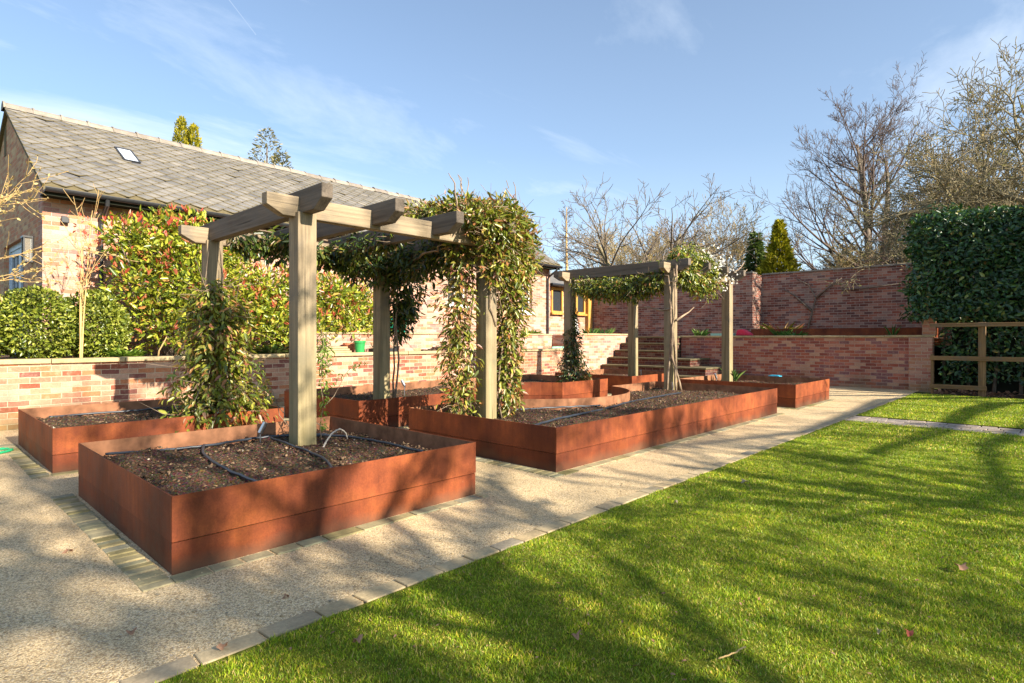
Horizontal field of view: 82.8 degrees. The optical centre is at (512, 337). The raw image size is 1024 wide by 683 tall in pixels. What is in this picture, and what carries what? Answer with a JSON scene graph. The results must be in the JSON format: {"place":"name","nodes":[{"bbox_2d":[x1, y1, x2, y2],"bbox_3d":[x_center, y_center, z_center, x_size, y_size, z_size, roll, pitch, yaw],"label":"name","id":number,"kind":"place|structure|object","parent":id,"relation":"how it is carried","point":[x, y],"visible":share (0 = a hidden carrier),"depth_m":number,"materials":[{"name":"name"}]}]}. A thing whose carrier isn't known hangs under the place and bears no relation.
{"place":"outdoors","nodes":[
{"label":"outdoors","id":0,"kind":"place"},
{"bbox_2d":[0,352,285,358],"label":"terrace soil","id":1,"kind":"structure","parent":0,"point":[5,357],"depth_m":10.03,"materials":[{"name":"brown soil"}]},
{"bbox_2d":[0,294,19,356],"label":"box ball","id":2,"kind":"object","parent":1,"relation":"on","point":[2,331],"visible":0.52,"depth_m":8.05,"materials":[{"name":"green plant"}]},
{"bbox_2d":[0,284,83,358],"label":"box ball","id":3,"kind":"object","parent":1,"relation":"on","point":[21,301],"visible":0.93,"depth_m":8.24,"materials":[{"name":"green plant"}]},
{"bbox_2d":[0,154,137,302],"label":"budding tree","id":4,"kind":"object","parent":1,"relation":"on","point":[6,199],"visible":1,"depth_m":7.83,"materials":[{"name":"plant"}]},
{"bbox_2d":[58,184,107,357],"bbox_3d":[-6.399,-0.929,8.596,0.749,2.721,0.612,0,0,43],"label":"bare sapling","id":5,"kind":"object","parent":1,"relation":"on","point":[83,302],"visible":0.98,"depth_m":8.50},
{"bbox_2d":[49,288,135,357],"bbox_3d":[-6.564,-0.192,9.089,1.056,1.186,1.083,0,0,43],"label":"box ball","id":6,"kind":"object","parent":1,"relation":"on","point":[117,336],"visible":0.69,"depth_m":8.91,"materials":[{"name":"green plant"}]},
{"bbox_2d":[103,347,146,356],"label":"leafy perennial","id":7,"kind":"object","parent":1,"relation":"on","point":[118,352],"visible":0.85,"depth_m":8.82,"materials":[{"name":"green plant"}]},
{"bbox_2d":[157,337,166,355],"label":"dead stem","id":8,"kind":"object","parent":1,"relation":"on","point":[161,347],"visible":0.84,"depth_m":9.18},
{"bbox_2d":[89,203,269,355],"bbox_3d":[-5.702,-0.979,10.177,1.748,2.755,2.821,0,0,43],"label":"photinia bush","id":9,"kind":"object","parent":1,"relation":"on","point":[141,241],"visible":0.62,"depth_m":9.71,"materials":[{"name":"green plant"}]},
{"bbox_2d":[252,344,288,353],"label":"leafy perennial","id":10,"kind":"object","parent":1,"relation":"on","point":[275,349],"visible":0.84,"depth_m":10.38,"materials":[{"name":"green plant"}]},
{"bbox_2d":[0,101,562,357],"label":"brick house","id":11,"kind":"structure","parent":1,"relation":"on","point":[124,171],"depth_m":11.40,"materials":[{"name":"grey stone"}]},
{"bbox_2d":[9,242,23,353],"bbox_3d":[-9.613,-0.625,11.367,2.050,2.450,0.150,0,0,41],"label":"door","id":12,"kind":"structure","parent":11,"relation":"in","point":[14,261],"depth_m":11.66,"materials":[{"name":"grey paint"}]},
{"bbox_2d":[446,275,468,307],"bbox_3d":[-1.643,-1.385,16.686,0.210,1.030,0.910,0,0,41],"label":"window","id":13,"kind":"structure","parent":11,"relation":"in","point":[452,304],"depth_m":16.69,"materials":[{"name":"white paint"}]},
{"bbox_2d":[519,285,533,314],"bbox_3d":[0.364,-1.300,18.983,0.210,1.100,0.810,0,0,41],"label":"window","id":14,"kind":"structure","parent":11,"relation":"in","point":[522,285],"depth_m":19.06,"materials":[{"name":"white paint"}]},
{"bbox_2d":[231,262,392,347],"bbox_3d":[-4.053,-0.621,11.832,1.654,2.135,3.806,0,0,43],"label":"photinia bush","id":15,"kind":"object","parent":1,"relation":"on","point":[338,316],"visible":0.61,"depth_m":11.47,"materials":[{"name":"green plant"}]},
{"bbox_2d":[343,343,354,351],"bbox_3d":[-3.283,0.210,11.674,0.264,0.220,0.264,0,0,43],"label":"plant pot","id":16,"kind":"object","parent":1,"relation":"on","point":[351,346],"visible":0.64,"depth_m":11.58,"materials":[{"name":"ceramic"}]},
{"bbox_2d":[316,332,552,351],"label":"garden wall","id":17,"kind":"structure","parent":1,"relation":"on","point":[418,341],"depth_m":13.13,"materials":[{"name":"brick"}]},
{"bbox_2d":[421,346,450,350],"bbox_3d":[-1.414,0.273,13.677,0.355,0.166,1.905,0,0,39],"label":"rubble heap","id":18,"kind":"object","parent":1,"relation":"on","point":[436,348],"visible":0.25,"depth_m":13.12,"materials":[{"name":"stone"}]},
{"bbox_2d":[550,273,591,334],"bbox_3d":[1.638,-1.125,21.701,1.900,2.850,3.000,0,0,43],"label":"garden room","id":19,"kind":"object","parent":1,"relation":"on","point":[584,308],"visible":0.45,"depth_m":20.90,"materials":[{"name":"brick"}]},
{"bbox_2d":[550,287,563,314],"bbox_3d":[1.571,-1.315,20.702,0.170,0.970,0.730,0,0,43],"label":"window","id":20,"kind":"structure","parent":19,"relation":"in","point":[556,292],"depth_m":20.75,"materials":[{"name":"yellow wood"}]},
{"bbox_2d":[575,294,586,315],"bbox_3d":[2.357,-1.315,21.540,0.170,0.970,1.130,0,0,43],"label":"window","id":21,"kind":"structure","parent":19,"relation":"in","point":[580,303],"depth_m":21.75,"materials":[{"name":"yellow wood"}]},
{"bbox_2d":[0,386,916,682],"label":"gravel path","id":22,"kind":"structure","parent":0,"point":[98,650],"depth_m":3.09,"materials":[{"name":"beige gravel"}]},
{"bbox_2d":[0,447,13,453],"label":"garden hose","id":23,"kind":"object","parent":22,"relation":"on","point":[7,449],"visible":1,"depth_m":6.11,"materials":[{"name":"green plastic"}]},
{"bbox_2d":[126,627,136,634],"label":"fallen leaf","id":24,"kind":"object","parent":22,"relation":"on","point":[130,632],"visible":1,"depth_m":2.35,"materials":[{"name":"brown plant"}]},
{"bbox_2d":[18,397,283,472],"bbox_3d":[-4.096,1.010,6.596,2.060,0.420,2.100,0,0,43],"label":"raised planter","id":25,"kind":"object","parent":22,"relation":"on","point":[44,439],"visible":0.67,"depth_m":5.92,"materials":[{"name":"metal"}]},
{"bbox_2d":[49,406,184,416],"bbox_3d":[-4.657,0.893,7.183,1.709,0.028,0.144,0,0,-43],"label":"irrigation hose","id":26,"kind":"object","parent":25,"relation":"on","point":[111,411],"visible":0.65,"depth_m":6.99,"materials":[{"name":"black rubber"}]},
{"bbox_2d":[78,416,475,574],"bbox_3d":[-1.794,1.010,4.438,2.170,0.420,2.100,0,0,43],"label":"raised planter","id":27,"kind":"object","parent":22,"relation":"on","point":[154,504],"visible":0.84,"depth_m":3.80,"materials":[{"name":"metal"}]},
{"bbox_2d":[105,433,326,454],"bbox_3d":[-2.462,0.894,4.975,1.686,0.026,0.190,0,0,-36],"label":"irrigation hose","id":28,"kind":"object","parent":27,"relation":"on","point":[186,447],"visible":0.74,"depth_m":4.83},
{"bbox_2d":[201,444,257,481],"bbox_3d":[-2.060,0.896,4.142,0.107,0.045,1.677,0,0,-40],"label":"irrigation hose","id":29,"kind":"object","parent":27,"relation":"on","point":[225,467],"visible":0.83,"depth_m":3.96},
{"bbox_2d":[258,421,267,441],"bbox_3d":[-2.195,0.850,5.098,0.084,0.239,0.044,0,0,-12],"label":"garden spotlight","id":30,"kind":"object","parent":27,"relation":"on","point":[262,427],"visible":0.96,"depth_m":5.08,"materials":[{"name":"metal"}]},
{"bbox_2d":[251,359,288,425],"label":"climbing vine","id":31,"kind":"object","parent":27,"relation":"on","point":[264,386],"visible":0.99,"depth_m":5.37,"materials":[{"name":"green plant"}]},
{"bbox_2d":[265,435,331,466],"bbox_3d":[-1.746,0.906,4.710,0.072,0.048,1.620,0,0,-39],"label":"irrigation hose","id":32,"kind":"object","parent":27,"relation":"on","point":[311,452],"visible":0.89,"depth_m":4.64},
{"bbox_2d":[322,428,347,446],"bbox_3d":[-1.548,0.861,5.034,0.043,0.126,0.499,0,0,8],"label":"irrigation hose","id":33,"kind":"object","parent":27,"relation":"on","point":[327,439],"visible":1,"depth_m":5.05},
{"bbox_2d":[316,313,367,443],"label":"climbing vine","id":34,"kind":"object","parent":27,"relation":"in","point":[321,360],"visible":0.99,"depth_m":5.12,"materials":[{"name":"green plant"}]},
{"bbox_2d":[178,182,515,445],"bbox_3d":[-1.803,-0.134,6.564,2.890,2.268,2.910,0,0,43],"label":"pergola","id":35,"kind":"object","parent":27,"relation":"in","point":[312,214],"visible":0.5,"depth_m":5.68,"materials":[{"name":"brown wood"}]},
{"bbox_2d":[139,246,277,432],"bbox_3d":[-3.225,0.179,6.379,1.190,2.359,1.402,0,0,-6],"label":"climbing vine","id":36,"kind":"object","parent":35,"relation":"attached to","point":[223,321],"visible":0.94,"depth_m":6.21,"materials":[{"name":"green plant"}]},
{"bbox_2d":[225,225,475,397],"bbox_3d":[-1.630,-0.242,7.565,3.259,2.467,2.340,0,0,4],"label":"climbing vine","id":37,"kind":"object","parent":35,"relation":"attached to","point":[404,273],"visible":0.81,"depth_m":7.40,"materials":[{"name":"green plant"}]},
{"bbox_2d":[402,173,549,418],"bbox_3d":[-0.479,-0.422,6.780,1.776,3.020,1.571,0,0,23],"label":"climbing vine","id":38,"kind":"object","parent":35,"relation":"attached to","point":[509,264],"visible":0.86,"depth_m":6.54,"materials":[{"name":"green plant"}]},
{"bbox_2d":[316,434,422,451],"bbox_3d":[-1.267,0.894,5.029,1.429,0.026,0.176,0,0,33],"label":"irrigation hose","id":39,"kind":"object","parent":27,"relation":"on","point":[390,443],"visible":0.82,"depth_m":5.03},
{"bbox_2d":[284,374,607,427],"bbox_3d":[-0.795,1.010,10.116,2.060,0.420,5.590,0,0,43],"label":"raised planter","id":40,"kind":"object","parent":22,"relation":"on","point":[356,403],"visible":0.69,"depth_m":9.27,"materials":[{"name":"metal"}]},
{"bbox_2d":[400,379,405,395],"bbox_3d":[-1.731,0.816,9.145,0.089,0.328,0.043,0,0,7],"label":"garden spotlight","id":41,"kind":"object","parent":40,"relation":"in","point":[403,383],"visible":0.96,"depth_m":9.13,"materials":[{"name":"metal"}]},
{"bbox_2d":[554,258,745,389],"bbox_3d":[2.784,-0.184,11.879,2.970,2.368,3.040,0,0,43],"label":"pergola","id":42,"kind":"object","parent":40,"relation":"on","point":[623,270],"visible":0.59,"depth_m":11.64,"materials":[{"name":"brown wood"}]},
{"bbox_2d":[554,283,596,393],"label":"climbing vine","id":43,"kind":"object","parent":42,"relation":"attached to","point":[575,353],"visible":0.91,"depth_m":11.60,"materials":[{"name":"green plant"}]},
{"bbox_2d":[568,241,746,389],"bbox_3d":[2.896,-0.404,11.121,3.696,2.796,2.265,0,0,6],"label":"climbing vine","id":44,"kind":"object","parent":42,"relation":"attached to","point":[689,280],"visible":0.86,"depth_m":10.59,"materials":[{"name":"green plant"}]},
{"bbox_2d":[409,381,776,471],"bbox_3d":[1.506,1.010,7.958,2.170,0.420,5.590,0,0,43],"label":"raised planter","id":45,"kind":"object","parent":22,"relation":"on","point":[690,403],"visible":0.9,"depth_m":6.45,"materials":[{"name":"metal"}]},
{"bbox_2d":[513,405,600,409],"bbox_3d":[0.541,0.894,7.457,1.314,0.028,0.068,0,0,-23],"label":"irrigation hose","id":46,"kind":"object","parent":45,"relation":"on","point":[562,407],"visible":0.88,"depth_m":7.51,"materials":[{"name":"black rubber"}]},
{"bbox_2d":[534,392,680,424],"bbox_3d":[1.423,0.894,7.737,0.132,0.030,4.394,0,0,35],"label":"irrigation hose","id":47,"kind":"object","parent":45,"relation":"on","point":[554,419],"visible":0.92,"depth_m":7.18,"materials":[{"name":"black rubber"}]},
{"bbox_2d":[555,369,677,393],"bbox_3d":[2.409,1.010,13.534,2.060,0.420,2.000,0,0,43],"label":"raised planter","id":48,"kind":"object","parent":22,"relation":"on","point":[614,377],"visible":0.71,"depth_m":12.71,"materials":[{"name":"metal"}]},
{"bbox_2d":[602,336,748,377],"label":"garden steps","id":49,"kind":"structure","parent":22,"relation":"on","point":[650,353],"depth_m":16.75,"materials":[{"name":"brick"}]},
{"bbox_2d":[680,374,828,407],"bbox_3d":[4.711,1.010,11.375,2.170,0.420,2.000,0,0,43],"label":"raised planter","id":50,"kind":"object","parent":22,"relation":"on","point":[808,391],"visible":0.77,"depth_m":10.77,"materials":[{"name":"metal"}]},
{"bbox_2d":[720,368,744,380],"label":"bulb clump","id":51,"kind":"object","parent":50,"relation":"on","point":[736,376],"visible":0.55,"depth_m":12.04,"materials":[{"name":"green plant"}]},
{"bbox_2d":[0,0,1023,272],"label":"sky","id":52,"kind":"structure","parent":0,"point":[541,97],"materials":[{"name":"blue"}]},
{"bbox_2d":[155,393,1023,682],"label":"lawn","id":53,"kind":"structure","parent":0,"point":[610,612],"depth_m":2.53,"materials":[{"name":"plant"}]},
{"bbox_2d":[353,634,362,642],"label":"fallen leaf","id":54,"kind":"object","parent":53,"relation":"on","point":[359,638],"visible":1,"depth_m":2.25,"materials":[{"name":"plant"}]},
{"bbox_2d":[571,630,580,639],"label":"fallen leaf","id":55,"kind":"object","parent":53,"relation":"on","point":[576,635],"visible":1,"depth_m":2.26,"materials":[{"name":"brown plant"}]},
{"bbox_2d":[263,425,1022,682],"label":"lawn litter","id":56,"kind":"object","parent":53,"relation":"on","point":[653,640],"visible":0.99,"depth_m":2.69,"materials":[{"name":"brown plant"}]},
{"bbox_2d":[718,646,745,658],"bbox_3d":[0.815,1.163,2.147,0.157,0.013,0.017,0,0,-32],"label":"stick","id":57,"kind":"object","parent":53,"relation":"on","point":[737,651],"visible":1,"depth_m":2.14,"materials":[{"name":"beige wood"}]},
{"bbox_2d":[905,629,913,636],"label":"fallen leaf","id":58,"kind":"object","parent":53,"relation":"on","point":[909,633],"visible":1,"depth_m":2.30,"materials":[{"name":"red plant"}]},
{"bbox_2d":[954,562,967,569],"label":"fallen leaf","id":59,"kind":"object","parent":53,"relation":"on","point":[963,566],"visible":1,"depth_m":2.95,"materials":[{"name":"plant"}]},
{"bbox_2d":[845,416,1023,435],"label":"paved cross path","id":60,"kind":"structure","parent":0,"point":[974,428],"depth_m":7.85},
{"bbox_2d":[864,345,1021,430],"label":"ground","id":61,"kind":"structure","parent":0,"point":[937,365],"depth_m":18.38,"materials":[{"name":"brown soil"}]},
{"bbox_2d":[0,348,563,430],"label":"retaining wall","id":62,"kind":"structure","parent":61,"relation":"on","point":[38,383],"depth_m":8.64,"materials":[{"name":"brick"}]},
{"bbox_2d":[316,346,351,352],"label":"paving slabs","id":63,"kind":"object","parent":62,"relation":"on","point":[339,349],"depth_m":11.14,"materials":[{"name":"beige stone"}]},
{"bbox_2d":[354,341,365,351],"bbox_3d":[-3.021,0.170,11.456,0.234,0.230,0.234,0,0,43],"label":"plant pot","id":64,"kind":"object","parent":62,"relation":"on","point":[359,346],"visible":0.94,"depth_m":11.37,"materials":[{"name":"green plastic"}]},
{"bbox_2d":[368,341,395,351],"bbox_3d":[-2.680,0.158,11.898,0.356,0.314,0.566,0,0,43],"label":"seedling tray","id":65,"kind":"object","parent":62,"relation":"on","point":[370,349],"visible":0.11,"depth_m":11.80,"materials":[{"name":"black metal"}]},
{"bbox_2d":[0,394,835,591],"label":"sett border","id":66,"kind":"object","parent":61,"relation":"on","point":[71,506],"visible":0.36,"depth_m":3.69,"materials":[{"name":"stone"}]},
{"bbox_2d":[120,394,908,682],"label":"path kerb","id":67,"kind":"structure","parent":61,"relation":"on","point":[180,666],"depth_m":2.82,"materials":[{"name":"stone"}]},
{"bbox_2d":[216,641,228,649],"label":"fallen leaf","id":68,"kind":"object","parent":67,"relation":"on","point":[220,646],"visible":1,"depth_m":2.21,"materials":[{"name":"orange plant"}]},
{"bbox_2d":[552,333,627,369],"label":"retaining wall","id":69,"kind":"structure","parent":61,"relation":"on","point":[599,349],"depth_m":17.20,"materials":[{"name":"brick"}]},
{"bbox_2d":[680,317,936,391],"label":"retaining wall","id":70,"kind":"structure","parent":61,"relation":"on","point":[900,362],"depth_m":14.37,"materials":[{"name":"red brick"}]},
{"bbox_2d":[711,333,735,335],"bbox_3d":[6.051,-0.097,16.671,0.620,0.066,0.400,0,0,43],"label":"garden tray","id":71,"kind":"object","parent":70,"relation":"on","point":[718,334],"visible":0.56,"depth_m":16.59,"materials":[{"name":"plastic"}]},
{"bbox_2d":[736,329,752,335],"bbox_3d":[6.500,-0.154,16.305,0.401,0.180,0.280,0,0,43],"label":"kneeling bag","id":72,"kind":"object","parent":70,"relation":"on","point":[742,332],"visible":1,"depth_m":16.23,"materials":[{"name":"red fabric"}]},
{"bbox_2d":[930,389,1023,398],"bbox_3d":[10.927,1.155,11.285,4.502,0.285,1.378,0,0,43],"label":"leaf litter","id":73,"kind":"object","parent":0,"point":[966,391],"visible":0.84,"depth_m":12.30,"materials":[{"name":"plant"}]},
{"bbox_2d":[897,200,1023,394],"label":"laurel hedge","id":74,"kind":"object","parent":73,"relation":"on","point":[973,264],"visible":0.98,"depth_m":12.50,"materials":[{"name":"green plant"}]},
{"bbox_2d":[930,322,1023,396],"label":"post and rail fence","id":75,"kind":"object","parent":73,"relation":"on","point":[981,359],"visible":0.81,"depth_m":11.86,"materials":[{"name":"brown wood"}]},
{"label":"field","id":76,"kind":"structure","parent":0,"visible":0},
{"bbox_2d":[171,115,202,146],"bbox_3d":[-15.710,-5.120,28.037,3.493,11.239,3.464,0,0,-6],"label":"cypress tree","id":77,"kind":"object","parent":76,"relation":"on","point":[190,136],"visible":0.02,"depth_m":27.85,"materials":[{"name":"green plant"}]},
{"bbox_2d":[248,127,293,168],"bbox_3d":[-12.835,-5.234,30.011,7.273,11.468,6.561,0,0,-10],"label":"conifer tree","id":78,"kind":"object","parent":76,"relation":"on","point":[272,158],"visible":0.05,"depth_m":29.88,"materials":[{"name":"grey plant"}]},
{"bbox_2d":[554,201,580,269],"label":"larch tree","id":79,"kind":"object","parent":76,"relation":"on","point":[565,253],"visible":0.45,"depth_m":44.88,"materials":[{"name":"brown plant"}]},
{"bbox_2d":[566,210,631,268],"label":"bare bush","id":80,"kind":"object","parent":76,"relation":"on","point":[608,247],"visible":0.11,"depth_m":35.25,"materials":[{"name":"brown plant"}]},
{"bbox_2d":[599,223,696,266],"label":"bare bush","id":81,"kind":"object","parent":76,"relation":"on","point":[631,254],"visible":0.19,"depth_m":32.79,"materials":[{"name":"brown plant"}]},
{"bbox_2d":[534,173,771,269],"bbox_3d":[5.617,-3.516,27.559,9.241,7.404,11.766,0,0,-9],"label":"bare tree","id":82,"kind":"object","parent":76,"relation":"on","point":[603,254],"visible":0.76,"depth_m":25.14,"materials":[{"name":"brown plant"}]},
{"bbox_2d":[592,272,761,335],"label":"garden wall","id":83,"kind":"structure","parent":76,"relation":"on","point":[701,315],"depth_m":19.37,"materials":[{"name":"brick"}]},
{"bbox_2d":[613,216,764,266],"bbox_3d":[10.201,-3.752,34.994,8.792,7.974,7.987,0,0,43],"label":"bare bush","id":84,"kind":"object","parent":76,"relation":"on","point":[691,235],"visible":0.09,"depth_m":34.92,"materials":[{"name":"plant"}]},
{"bbox_2d":[651,193,771,270],"bbox_3d":[11.412,-3.829,32.497,6.948,8.137,9.853,0,0,18],"label":"bare bush","id":85,"kind":"object","parent":76,"relation":"on","point":[740,249],"visible":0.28,"depth_m":31.24,"materials":[{"name":"brown plant"}]},
{"bbox_2d":[740,231,765,273],"bbox_3d":[11.166,-2.284,26.602,2.498,5.168,2.657,0,0,-12],"label":"conifer tree","id":86,"kind":"object","parent":76,"relation":"on","point":[754,244],"visible":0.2,"depth_m":26.40,"materials":[{"name":"green plant"}]},
{"bbox_2d":[723,229,804,271],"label":"bare bush","id":87,"kind":"object","parent":76,"relation":"on","point":[766,251],"visible":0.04,"depth_m":32.19,"materials":[{"name":"brown plant"}]},
{"bbox_2d":[755,218,801,274],"bbox_3d":[11.501,-2.447,25.041,3.267,5.494,4.031,0,0,43],"label":"cypress tree","id":88,"kind":"object","parent":76,"relation":"on","point":[779,248],"visible":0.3,"depth_m":24.70,"materials":[{"name":"green plant"}]},
{"bbox_2d":[816,234,885,268],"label":"bare bush","id":89,"kind":"object","parent":76,"relation":"on","point":[846,264],"visible":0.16,"depth_m":26.79,"materials":[{"name":"brown plant"}]},
{"bbox_2d":[762,263,951,345],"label":"garden wall","id":90,"kind":"structure","parent":76,"relation":"on","point":[875,307],"depth_m":17.06,"materials":[{"name":"brick"}]},
{"bbox_2d":[784,278,902,328],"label":"wall shrub","id":91,"kind":"object","parent":90,"relation":"attached to","point":[809,308],"visible":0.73,"depth_m":17.43,"materials":[{"name":"brown plant"}]},
{"bbox_2d":[854,225,908,265],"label":"bare bush","id":92,"kind":"object","parent":76,"relation":"on","point":[878,251],"depth_m":27.71,"materials":[{"name":"brown plant"}]},
{"bbox_2d":[740,50,1023,270],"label":"bare tree","id":93,"kind":"object","parent":76,"relation":"on","point":[864,161],"visible":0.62,"depth_m":27.11,"materials":[{"name":"grey plant"}]},
{"bbox_2d":[815,36,1023,293],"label":"bare tree","id":94,"kind":"object","parent":76,"relation":"on","point":[971,184],"visible":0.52,"depth_m":16.66,"materials":[{"name":"brown plant"}]},
{"bbox_2d":[854,180,984,264],"bbox_3d":[17.403,-2.822,22.997,9.940,8.330,10.135,0,0,43],"label":"bare tree","id":95,"kind":"object","parent":76,"relation":"on","point":[879,239],"visible":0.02,"depth_m":24.35,"materials":[{"name":"brown plant"}]},
{"bbox_2d":[878,92,1023,262],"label":"bare bush","id":96,"kind":"object","parent":76,"relation":"on","point":[963,151],"visible":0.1,"depth_m":19.52,"materials":[{"name":"brown plant"}]},
{"bbox_2d":[881,74,1023,246],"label":"bare bush","id":97,"kind":"object","parent":76,"relation":"on","point":[995,154],"visible":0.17,"depth_m":18.31,"materials":[{"name":"brown plant"}]},
{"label":"raised terrace soil","id":98,"kind":"structure","parent":0,"visible":0},
{"bbox_2d":[691,328,709,335],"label":"bulb clump","id":99,"kind":"object","parent":98,"relation":"on","point":[701,333],"visible":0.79,"depth_m":17.22,"materials":[{"name":"green plant"}]},
{"bbox_2d":[757,321,805,328],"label":"bulb clump","id":100,"kind":"object","parent":98,"relation":"on","point":[785,327],"visible":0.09,"depth_m":17.27,"materials":[{"name":"green plant"}]},
{"bbox_2d":[769,328,793,335],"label":"bulb clump","id":101,"kind":"object","parent":98,"relation":"on","point":[777,334],"visible":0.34,"depth_m":16.32,"materials":[{"name":"green plant"}]},
{"bbox_2d":[778,331,808,334],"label":"bulb clump","id":102,"kind":"object","parent":98,"relation":"on","point":[782,333],"visible":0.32,"depth_m":15.56,"materials":[{"name":"green plant"}]},
{"bbox_2d":[751,327,938,341],"bbox_3d":[9.163,-0.080,16.276,4.300,0.360,1.680,0,0,43],"label":"border edging","id":103,"kind":"object","parent":98,"relation":"on","point":[852,331],"visible":0.39,"depth_m":15.40,"materials":[{"name":"metal"}]},
{"bbox_2d":[884,324,901,334],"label":"bulb clump","id":104,"kind":"object","parent":98,"relation":"on","point":[893,331],"visible":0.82,"depth_m":14.37,"materials":[{"name":"green plant"}]},
{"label":"upper terrace soil","id":105,"kind":"structure","parent":0,"visible":0},
{"bbox_2d":[580,327,599,333],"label":"bulb clump","id":106,"kind":"object","parent":105,"relation":"on","point":[584,331],"visible":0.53,"depth_m":17.83,"materials":[{"name":"green plant"}]},
{"bbox_2d":[594,327,615,333],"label":"bulb clump","id":107,"kind":"object","parent":105,"relation":"on","point":[611,331],"visible":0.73,"depth_m":18.50,"materials":[{"name":"green plant"}]},
{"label":"house terrace soil","id":108,"kind":"structure","parent":0,"visible":0},
{"bbox_2d":[519,328,543,333],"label":"bulb clump","id":109,"kind":"object","parent":108,"relation":"on","point":[532,331],"visible":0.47,"depth_m":16.40,"materials":[{"name":"green plant"}]}
]}

